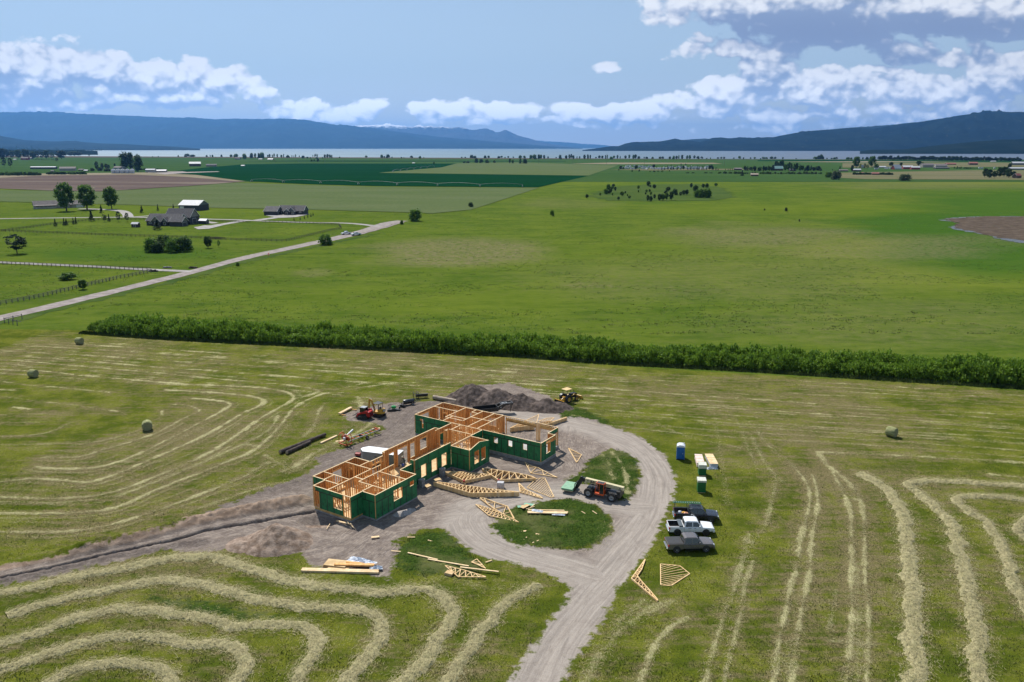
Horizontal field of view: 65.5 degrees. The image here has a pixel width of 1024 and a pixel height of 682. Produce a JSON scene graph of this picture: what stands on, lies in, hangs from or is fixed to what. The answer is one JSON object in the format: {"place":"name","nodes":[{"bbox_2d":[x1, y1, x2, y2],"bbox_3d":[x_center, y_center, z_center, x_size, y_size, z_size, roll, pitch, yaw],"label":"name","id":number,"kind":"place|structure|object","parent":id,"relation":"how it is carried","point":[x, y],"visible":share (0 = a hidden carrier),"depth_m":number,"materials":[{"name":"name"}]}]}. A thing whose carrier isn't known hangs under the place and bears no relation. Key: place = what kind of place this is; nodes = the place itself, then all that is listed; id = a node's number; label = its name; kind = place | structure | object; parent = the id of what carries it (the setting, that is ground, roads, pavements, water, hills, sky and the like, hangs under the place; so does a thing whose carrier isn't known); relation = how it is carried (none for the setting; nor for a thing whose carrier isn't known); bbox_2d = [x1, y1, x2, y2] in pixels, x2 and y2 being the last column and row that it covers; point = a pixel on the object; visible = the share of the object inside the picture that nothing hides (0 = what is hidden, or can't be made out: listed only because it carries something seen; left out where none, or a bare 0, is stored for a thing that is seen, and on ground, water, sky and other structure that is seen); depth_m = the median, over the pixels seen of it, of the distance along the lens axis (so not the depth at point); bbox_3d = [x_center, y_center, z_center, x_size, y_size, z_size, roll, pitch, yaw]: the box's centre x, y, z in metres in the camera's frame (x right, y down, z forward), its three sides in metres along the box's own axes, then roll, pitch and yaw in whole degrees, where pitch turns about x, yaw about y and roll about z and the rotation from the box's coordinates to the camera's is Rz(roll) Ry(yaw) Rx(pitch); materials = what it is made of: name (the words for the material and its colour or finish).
{"place":"outdoors","nodes":[
{"label":"outdoors","id":0,"kind":"place"},
{"bbox_2d":[0,149,97,154],"bbox_3d":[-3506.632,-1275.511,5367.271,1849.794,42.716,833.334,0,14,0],"label":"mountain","id":1,"kind":"structure","parent":0,"point":[84,152],"depth_m":5265.22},
{"bbox_2d":[0,261,191,271],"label":"driveway","id":2,"kind":"structure","parent":0,"point":[107,267],"depth_m":326.00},
{"bbox_2d":[0,136,199,149],"bbox_3d":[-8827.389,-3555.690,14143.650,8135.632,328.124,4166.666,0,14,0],"label":"mountain","id":3,"kind":"structure","parent":0,"point":[7,142],"depth_m":13227.97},
{"bbox_2d":[84,208,133,216],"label":"driveway","id":4,"kind":"structure","parent":0,"point":[123,212],"depth_m":609.46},
{"bbox_2d":[0,174,241,190],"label":"ploughed field","id":5,"kind":"structure","parent":0,"point":[116,182],"depth_m":1135.15,"materials":[{"name":"soil"}]},
{"bbox_2d":[0,217,377,226],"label":"driveway","id":6,"kind":"structure","parent":0,"point":[211,219],"depth_m":542.32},
{"bbox_2d":[178,200,208,210],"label":"barn","id":7,"kind":"structure","parent":0,"point":[198,205],"depth_m":620.42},
{"bbox_2d":[0,220,404,320],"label":"gravel road","id":8,"kind":"structure","parent":0,"point":[99,294],"depth_m":301.18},
{"bbox_2d":[0,182,535,212],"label":"crop field","id":9,"kind":"structure","parent":0,"point":[349,198],"depth_m":791.95,"materials":[{"name":"plant"}]},
{"bbox_2d":[0,111,581,148],"bbox_3d":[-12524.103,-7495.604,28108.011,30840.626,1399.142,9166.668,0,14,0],"label":"mountain","id":10,"kind":"structure","parent":0,"point":[234,133],"depth_m":25877.96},
{"bbox_2d":[165,163,584,186],"bbox_3d":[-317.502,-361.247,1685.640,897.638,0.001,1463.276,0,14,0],"label":"crop field","id":11,"kind":"structure","parent":0,"point":[337,172],"depth_m":1330.05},
{"bbox_2d":[250,179,522,186],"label":"irrigation pivot","id":12,"kind":"object","parent":11,"relation":"on","point":[384,181],"visible":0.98,"depth_m":1033.61,"materials":[{"name":"metal"}]},
{"bbox_2d":[358,123,573,147],"bbox_3d":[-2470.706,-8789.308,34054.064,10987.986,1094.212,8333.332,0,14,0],"label":"mountain","id":13,"kind":"structure","parent":0,"point":[487,134],"depth_m":33635.48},
{"bbox_2d":[381,162,617,175],"bbox_3d":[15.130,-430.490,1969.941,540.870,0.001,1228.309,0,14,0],"label":"crop field","id":14,"kind":"structure","parent":0,"point":[517,168],"depth_m":1744.70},
{"bbox_2d":[0,182,1023,681],"bbox_3d":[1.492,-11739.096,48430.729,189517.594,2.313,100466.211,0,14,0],"label":"ground","id":15,"kind":"structure","parent":0,"point":[92,396],"depth_m":139.87,"materials":[{"name":"plant"}]},
{"bbox_2d":[3,234,26,253],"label":"tree","id":16,"kind":"object","parent":15,"relation":"on","point":[22,241],"visible":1,"depth_m":366.77,"materials":[{"name":"green plant"}]},
{"bbox_2d":[27,369,38,377],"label":"hay bale","id":17,"kind":"object","parent":15,"relation":"on","point":[34,373],"visible":1,"depth_m":170.34},
{"bbox_2d":[32,200,84,208],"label":"ranch house","id":18,"kind":"structure","parent":15,"relation":"on","point":[47,204],"depth_m":641.71,"materials":[{"name":"beige"}]},
{"bbox_2d":[53,182,75,210],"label":"broadleaf tree","id":19,"kind":"object","parent":15,"relation":"on","point":[63,200],"visible":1,"depth_m":609.76,"materials":[{"name":"green plant"}]},
{"bbox_2d":[57,272,78,279],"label":"shrub","id":20,"kind":"object","parent":15,"relation":"on","point":[67,275],"visible":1,"depth_m":295.50,"materials":[{"name":"green plant"}]},
{"bbox_2d":[1,218,146,230],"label":"rail fence","id":21,"kind":"object","parent":15,"relation":"on","point":[69,221],"visible":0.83,"depth_m":512.03,"materials":[{"name":"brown wood"}]},
{"bbox_2d":[0,269,150,304],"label":"rail fence","id":22,"kind":"object","parent":15,"relation":"on","point":[71,287],"visible":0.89,"depth_m":273.49,"materials":[{"name":"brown wood"}]},
{"bbox_2d":[2,261,150,269],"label":"rail fence","id":23,"kind":"object","parent":15,"relation":"on","point":[71,265],"visible":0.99,"depth_m":326.71,"materials":[{"name":"grey wood"}]},
{"bbox_2d":[75,184,98,209],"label":"broadleaf tree","id":24,"kind":"object","parent":15,"relation":"on","point":[89,197],"visible":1,"depth_m":625.54,"materials":[{"name":"green plant"}]},
{"bbox_2d":[102,186,119,208],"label":"broadleaf tree","id":25,"kind":"object","parent":15,"relation":"on","point":[108,195],"visible":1,"depth_m":631.34,"materials":[{"name":"green plant"}]},
{"bbox_2d":[41,646,186,681],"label":"hay windrow","id":26,"kind":"object","parent":15,"relation":"on","point":[166,673],"visible":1,"depth_m":75.31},
{"bbox_2d":[0,623,261,681],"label":"hay windrow","id":27,"kind":"object","parent":15,"relation":"on","point":[245,662],"visible":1,"depth_m":78.53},
{"bbox_2d":[142,419,152,430],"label":"hay bale","id":28,"kind":"object","parent":15,"relation":"on","point":[147,425],"visible":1,"depth_m":138.40},
{"bbox_2d":[143,236,159,252],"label":"shrub","id":29,"kind":"object","parent":15,"relation":"on","point":[147,247],"visible":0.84,"depth_m":372.85,"materials":[{"name":"green plant"}]},
{"bbox_2d":[151,241,163,252],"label":"shrub","id":30,"kind":"object","parent":15,"relation":"on","point":[158,245],"visible":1,"depth_m":371.24,"materials":[{"name":"green plant"}]},
{"bbox_2d":[156,233,170,246],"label":"shrub","id":31,"kind":"object","parent":15,"relation":"on","point":[164,238],"visible":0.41,"depth_m":378.02,"materials":[{"name":"green plant"}]},
{"bbox_2d":[0,599,334,681],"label":"hay windrow","id":32,"kind":"object","parent":15,"relation":"on","point":[317,640],"visible":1,"depth_m":82.09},
{"bbox_2d":[0,227,340,240],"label":"rail fence","id":33,"kind":"object","parent":15,"relation":"on","point":[173,235],"visible":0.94,"depth_m":439.16,"materials":[{"name":"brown wood"}]},
{"bbox_2d":[162,237,181,252],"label":"shrub","id":34,"kind":"object","parent":15,"relation":"on","point":[172,245],"visible":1,"depth_m":371.56,"materials":[{"name":"green plant"}]},
{"bbox_2d":[145,208,199,226],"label":"gabled house","id":35,"kind":"structure","parent":15,"relation":"on","point":[180,217],"depth_m":502.80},
{"bbox_2d":[175,235,191,251],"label":"shrub","id":36,"kind":"object","parent":15,"relation":"on","point":[185,243],"visible":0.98,"depth_m":374.86,"materials":[{"name":"green plant"}]},
{"bbox_2d":[0,235,370,323],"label":"road verge","id":37,"kind":"structure","parent":15,"relation":"on","point":[33,315],"depth_m":286.01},
{"bbox_2d":[316,233,332,244],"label":"shrub","id":38,"kind":"object","parent":37,"relation":"on","point":[322,239],"visible":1,"depth_m":400.76,"materials":[{"name":"green plant"}]},
{"bbox_2d":[5,570,402,681],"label":"hay windrow","id":39,"kind":"object","parent":15,"relation":"on","point":[361,662],"visible":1,"depth_m":85.73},
{"bbox_2d":[0,547,471,681],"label":"hay windrow","id":40,"kind":"object","parent":15,"relation":"on","point":[422,663],"visible":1,"depth_m":88.98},
{"bbox_2d":[225,523,331,556],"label":"dirt heap","id":41,"kind":"object","parent":15,"relation":"on","point":[275,540],"visible":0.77,"depth_m":97.97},
{"bbox_2d":[263,205,308,214],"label":"white windowed house","id":42,"kind":"structure","parent":15,"relation":"on","point":[288,210],"depth_m":580.46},
{"bbox_2d":[285,440,310,454],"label":"log","id":43,"kind":"object","parent":15,"relation":"on","point":[291,450],"visible":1,"depth_m":129.65,"materials":[{"name":"brown wood"}]},
{"bbox_2d":[278,433,325,453],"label":"log","id":44,"kind":"object","parent":15,"relation":"on","point":[281,451],"visible":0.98,"depth_m":131.38,"materials":[{"name":"brown wood"}]},
{"bbox_2d":[323,559,346,567],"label":"plywood stack","id":45,"kind":"object","parent":15,"relation":"on","point":[329,562],"visible":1,"depth_m":94.09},
{"bbox_2d":[301,568,378,573],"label":"beam bundle","id":46,"kind":"object","parent":15,"relation":"on","point":[340,570],"visible":1,"depth_m":92.42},
{"bbox_2d":[334,563,374,566],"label":"plank stack","id":47,"kind":"object","parent":15,"relation":"on","point":[356,564],"visible":1,"depth_m":93.33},
{"bbox_2d":[347,556,376,566],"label":"plastic wrap","id":48,"kind":"object","parent":47,"relation":"on","point":[358,559],"visible":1,"depth_m":94.31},
{"bbox_2d":[338,427,380,445],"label":"sawmill","id":49,"kind":"object","parent":15,"relation":"on","point":[344,437],"visible":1,"depth_m":132.88,"materials":[{"name":"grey metal"}]},
{"bbox_2d":[353,406,372,419],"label":"tractor","id":50,"kind":"object","parent":15,"relation":"on","point":[365,413],"visible":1,"depth_m":144.45,"materials":[{"name":"metal"}]},
{"bbox_2d":[368,398,385,417],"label":"mini excavator","id":51,"kind":"object","parent":15,"relation":"on","point":[379,412],"visible":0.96,"depth_m":145.86,"materials":[{"name":"metal"}]},
{"bbox_2d":[361,446,403,465],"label":"cargo trailer","id":52,"kind":"object","parent":15,"relation":"on","point":[369,453],"visible":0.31,"depth_m":122.92,"materials":[{"name":"white metal"}]},
{"bbox_2d":[392,508,415,516],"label":"plastic sheet","id":53,"kind":"object","parent":15,"relation":"on","point":[405,512],"visible":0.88,"depth_m":107.15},
{"bbox_2d":[408,208,421,221],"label":"shrub","id":54,"kind":"object","parent":15,"relation":"on","point":[412,217],"visible":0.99,"depth_m":529.17,"materials":[{"name":"green plant"}]},
{"bbox_2d":[312,402,558,521],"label":"house under construction","id":55,"kind":"structure","parent":15,"relation":"on","point":[360,489],"depth_m":121.04},
{"bbox_2d":[445,565,485,577],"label":"roof truss","id":56,"kind":"object","parent":15,"relation":"on","point":[474,576],"visible":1,"depth_m":91.70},
{"bbox_2d":[445,471,490,483],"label":"truss bundle","id":57,"kind":"object","parent":15,"relation":"on","point":[465,477],"visible":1,"depth_m":118.60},
{"bbox_2d":[433,482,519,496],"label":"truss bundle","id":58,"kind":"object","parent":15,"relation":"on","point":[470,491],"visible":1,"depth_m":113.28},
{"bbox_2d":[431,581,542,681],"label":"hay windrow","id":59,"kind":"object","parent":15,"relation":"on","point":[476,635],"visible":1,"depth_m":80.73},
{"bbox_2d":[473,401,512,411],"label":"dump trailer","id":60,"kind":"object","parent":15,"relation":"on","point":[495,407],"visible":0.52,"depth_m":147.52,"materials":[{"name":"black metal"}]},
{"bbox_2d":[475,504,517,521],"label":"truss bundle","id":61,"kind":"object","parent":15,"relation":"on","point":[486,509],"visible":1,"depth_m":107.30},
{"bbox_2d":[480,497,513,518],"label":"truss bundle","id":62,"kind":"object","parent":15,"relation":"on","point":[494,502],"visible":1,"depth_m":109.09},
{"bbox_2d":[442,384,573,413],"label":"dirt heap","id":63,"kind":"object","parent":15,"relation":"on","point":[470,395],"visible":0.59,"depth_m":151.61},
{"bbox_2d":[482,468,535,481],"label":"truss bundle","id":64,"kind":"object","parent":15,"relation":"on","point":[525,477],"visible":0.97,"depth_m":118.93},
{"bbox_2d":[0,461,1023,681],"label":"stubble","id":65,"kind":"object","parent":15,"relation":"on","point":[42,643],"visible":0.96,"depth_m":84.82,"materials":[{"name":"plant"}]},
{"bbox_2d":[0,422,1023,681],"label":"loose straw","id":66,"kind":"object","parent":15,"relation":"on","point":[618,476],"visible":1,"depth_m":107.33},
{"bbox_2d":[0,210,1023,334],"bbox_3d":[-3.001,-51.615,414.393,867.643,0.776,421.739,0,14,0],"label":"weed tufts","id":67,"kind":"object","parent":15,"relation":"on","point":[316,311],"visible":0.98,"depth_m":288.11,"materials":[{"name":"green plant"}]},
{"bbox_2d":[1,210,1022,333],"bbox_3d":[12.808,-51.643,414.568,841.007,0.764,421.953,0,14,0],"label":"dry grass tufts","id":68,"kind":"object","parent":15,"relation":"on","point":[566,277],"visible":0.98,"depth_m":279.94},
{"bbox_2d":[396,404,640,577],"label":"grass","id":69,"kind":"structure","parent":15,"relation":"on","point":[537,514],"depth_m":104.21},
{"bbox_2d":[527,511,567,513],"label":"plank stack","id":70,"kind":"object","parent":69,"relation":"on","point":[552,512],"visible":1,"depth_m":106.81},
{"bbox_2d":[518,483,542,498],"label":"truss bundle","id":71,"kind":"object","parent":15,"relation":"on","point":[524,490],"visible":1,"depth_m":113.60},
{"bbox_2d":[527,478,553,497],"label":"roof truss","id":72,"kind":"object","parent":15,"relation":"on","point":[540,487],"visible":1,"depth_m":115.38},
{"bbox_2d":[525,462,557,477],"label":"roof truss","id":73,"kind":"object","parent":15,"relation":"on","point":[531,472],"visible":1,"depth_m":120.99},
{"bbox_2d":[539,417,566,425],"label":"truss bundle","id":74,"kind":"object","parent":15,"relation":"on","point":[551,423],"visible":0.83,"depth_m":141.74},
{"bbox_2d":[86,311,1023,385],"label":"hedge","id":75,"kind":"object","parent":15,"relation":"on","point":[981,368],"visible":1,"depth_m":185.81,"materials":[{"name":"green plant"}]},
{"bbox_2d":[554,387,582,402],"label":"yellow tractor","id":76,"kind":"object","parent":15,"relation":"on","point":[563,397],"visible":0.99,"depth_m":154.14,"materials":[{"name":"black metal"}]},
{"bbox_2d":[561,481,575,491],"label":"board pallet","id":77,"kind":"object","parent":15,"relation":"on","point":[568,486],"visible":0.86,"depth_m":114.17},
{"bbox_2d":[574,476,624,502],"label":"telehandler","id":78,"kind":"object","parent":15,"relation":"on","point":[612,492],"visible":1,"depth_m":111.73,"materials":[{"name":"beige metal"}]},
{"bbox_2d":[631,559,657,601],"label":"truss bundle","id":79,"kind":"object","parent":15,"relation":"on","point":[636,577],"visible":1,"depth_m":90.21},
{"bbox_2d":[660,564,689,585],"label":"roof truss","id":80,"kind":"object","parent":15,"relation":"on","point":[670,576],"visible":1,"depth_m":91.73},
{"bbox_2d":[676,442,684,459],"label":"portable toilet","id":81,"kind":"object","parent":15,"relation":"on","point":[680,453],"visible":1,"depth_m":125.60,"materials":[{"name":"blue plastic"}]},
{"bbox_2d":[663,532,714,552],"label":"pickup truck","id":82,"kind":"object","parent":15,"relation":"on","point":[688,540],"visible":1,"depth_m":96.93,"materials":[{"name":"paint"}]},
{"bbox_2d":[665,514,714,535],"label":"pickup truck","id":83,"kind":"object","parent":15,"relation":"on","point":[677,527],"visible":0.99,"depth_m":101.12,"materials":[{"name":"white paint"}]},
{"bbox_2d":[672,502,718,522],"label":"pickup truck","id":84,"kind":"object","parent":15,"relation":"on","point":[699,511],"visible":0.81,"depth_m":104.66,"materials":[{"name":"black paint"}]},
{"bbox_2d":[697,477,706,492],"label":"portable toilet","id":85,"kind":"object","parent":15,"relation":"on","point":[701,484],"visible":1,"depth_m":113.53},
{"bbox_2d":[698,461,706,475],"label":"portable toilet","id":86,"kind":"object","parent":15,"relation":"on","point":[702,467],"visible":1,"depth_m":119.45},
{"bbox_2d":[705,454,717,466],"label":"board stack","id":87,"kind":"object","parent":15,"relation":"on","point":[711,460],"visible":1,"depth_m":123.86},
{"bbox_2d":[885,426,897,437],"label":"hay bale","id":88,"kind":"object","parent":15,"relation":"on","point":[890,431],"visible":1,"depth_m":135.35},
{"bbox_2d":[855,470,943,681],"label":"hay windrow","id":89,"kind":"object","parent":15,"relation":"on","point":[911,634],"visible":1,"depth_m":87.86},
{"bbox_2d":[901,474,1023,681],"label":"hay windrow","id":90,"kind":"object","parent":15,"relation":"on","point":[976,627],"visible":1,"depth_m":90.82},
{"bbox_2d":[940,491,1023,614],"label":"hay windrow","id":91,"kind":"object","parent":15,"relation":"on","point":[1013,583],"visible":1,"depth_m":99.39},
{"bbox_2d":[1000,513,1023,539],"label":"hay windrow","id":92,"kind":"object","parent":15,"relation":"on","point":[1018,527],"visible":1,"depth_m":102.93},
{"bbox_2d":[0,157,1023,181],"bbox_3d":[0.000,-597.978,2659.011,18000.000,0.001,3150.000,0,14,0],"label":"distant farmland","id":93,"kind":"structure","parent":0,"point":[612,174],"depth_m":2134.77,"materials":[{"name":"plant"}]},
{"bbox_2d":[0,172,239,180],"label":"stubble strip","id":94,"kind":"object","parent":93,"relation":"on","point":[156,174],"visible":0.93,"depth_m":1374.03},
{"bbox_2d":[118,151,131,168],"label":"poplar tree","id":95,"kind":"object","parent":93,"relation":"on","point":[124,158],"visible":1,"depth_m":1789.29,"materials":[{"name":"green plant"}]},
{"bbox_2d":[131,154,143,171],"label":"poplar tree","id":96,"kind":"object","parent":93,"relation":"on","point":[136,162],"visible":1,"depth_m":1597.63,"materials":[{"name":"green plant"}]},
{"bbox_2d":[9,156,937,159],"bbox_3d":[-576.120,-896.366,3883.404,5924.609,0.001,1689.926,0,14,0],"label":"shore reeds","id":97,"kind":"object","parent":93,"relation":"on","point":[343,157],"visible":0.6,"depth_m":3753.26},
{"bbox_2d":[0,0,1023,145],"label":"sky","id":98,"kind":"structure","parent":0,"point":[599,72],"materials":[{"name":"blue"}]},
{"bbox_2d":[9,148,1023,159],"bbox_3d":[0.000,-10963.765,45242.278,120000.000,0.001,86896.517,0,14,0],"label":"lake","id":99,"kind":"structure","parent":0,"point":[468,153],"depth_m":6069.85,"materials":[{"name":"liquid"}]},
{"bbox_2d":[510,421,533,431],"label":"truss bundle","id":100,"kind":"object","parent":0,"point":[521,427],"visible":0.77,"depth_m":138.53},
{"bbox_2d":[78,330,1023,389],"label":"verge grass","id":101,"kind":"structure","parent":0,"point":[676,365],"depth_m":183.70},
{"bbox_2d":[540,141,608,147],"bbox_3d":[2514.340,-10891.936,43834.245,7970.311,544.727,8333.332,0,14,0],"label":"mountain","id":102,"kind":"structure","parent":0,"point":[575,145],"depth_m":42757.75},
{"bbox_2d":[575,163,719,163],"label":"dry field","id":103,"kind":"structure","parent":0,"point":[647,163],"depth_m":2381.99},
{"bbox_2d":[585,184,733,200],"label":"scrub pasture","id":104,"kind":"structure","parent":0,"point":[718,193],"depth_m":844.95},
{"bbox_2d":[615,169,762,170],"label":"dry field","id":105,"kind":"structure","parent":0,"point":[675,169],"depth_m":1743.23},
{"bbox_2d":[686,122,913,141],"bbox_3d":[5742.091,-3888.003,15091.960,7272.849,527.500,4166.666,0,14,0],"label":"mountain","id":106,"kind":"structure","parent":0,"point":[704,139],"depth_m":15284.32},
{"bbox_2d":[582,110,1023,150],"bbox_3d":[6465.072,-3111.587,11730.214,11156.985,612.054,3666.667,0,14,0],"label":"mountain","id":107,"kind":"structure","parent":0,"point":[983,125],"depth_m":10915.17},
{"bbox_2d":[804,161,932,161],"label":"dry field","id":108,"kind":"structure","parent":0,"point":[867,161],"depth_m":2713.41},
{"bbox_2d":[758,160,1023,161],"bbox_3d":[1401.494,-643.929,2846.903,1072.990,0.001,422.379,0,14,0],"label":"dark field","id":109,"kind":"structure","parent":0,"point":[898,160],"depth_m":2919.96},
{"bbox_2d":[841,170,1023,179],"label":"dry field","id":110,"kind":"structure","parent":0,"point":[968,175],"depth_m":1374.61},
{"bbox_2d":[842,162,1023,167],"bbox_3d":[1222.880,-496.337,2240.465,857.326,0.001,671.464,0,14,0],"label":"dry field","id":111,"kind":"structure","parent":0,"point":[962,164],"depth_m":2246.78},
{"bbox_2d":[860,139,1023,153],"bbox_3d":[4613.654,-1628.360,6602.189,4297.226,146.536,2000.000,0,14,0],"label":"mountain","id":112,"kind":"structure","parent":0,"point":[1012,146],"depth_m":6047.03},
{"bbox_2d":[941,216,1023,242],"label":"pond","id":113,"kind":"structure","parent":0,"point":[1008,239],"depth_m":454.61,"materials":[{"name":"liquid"}]},
{"bbox_2d":[948,216,1023,240],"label":"plowed field","id":114,"kind":"structure","parent":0,"point":[998,226],"depth_m":500.38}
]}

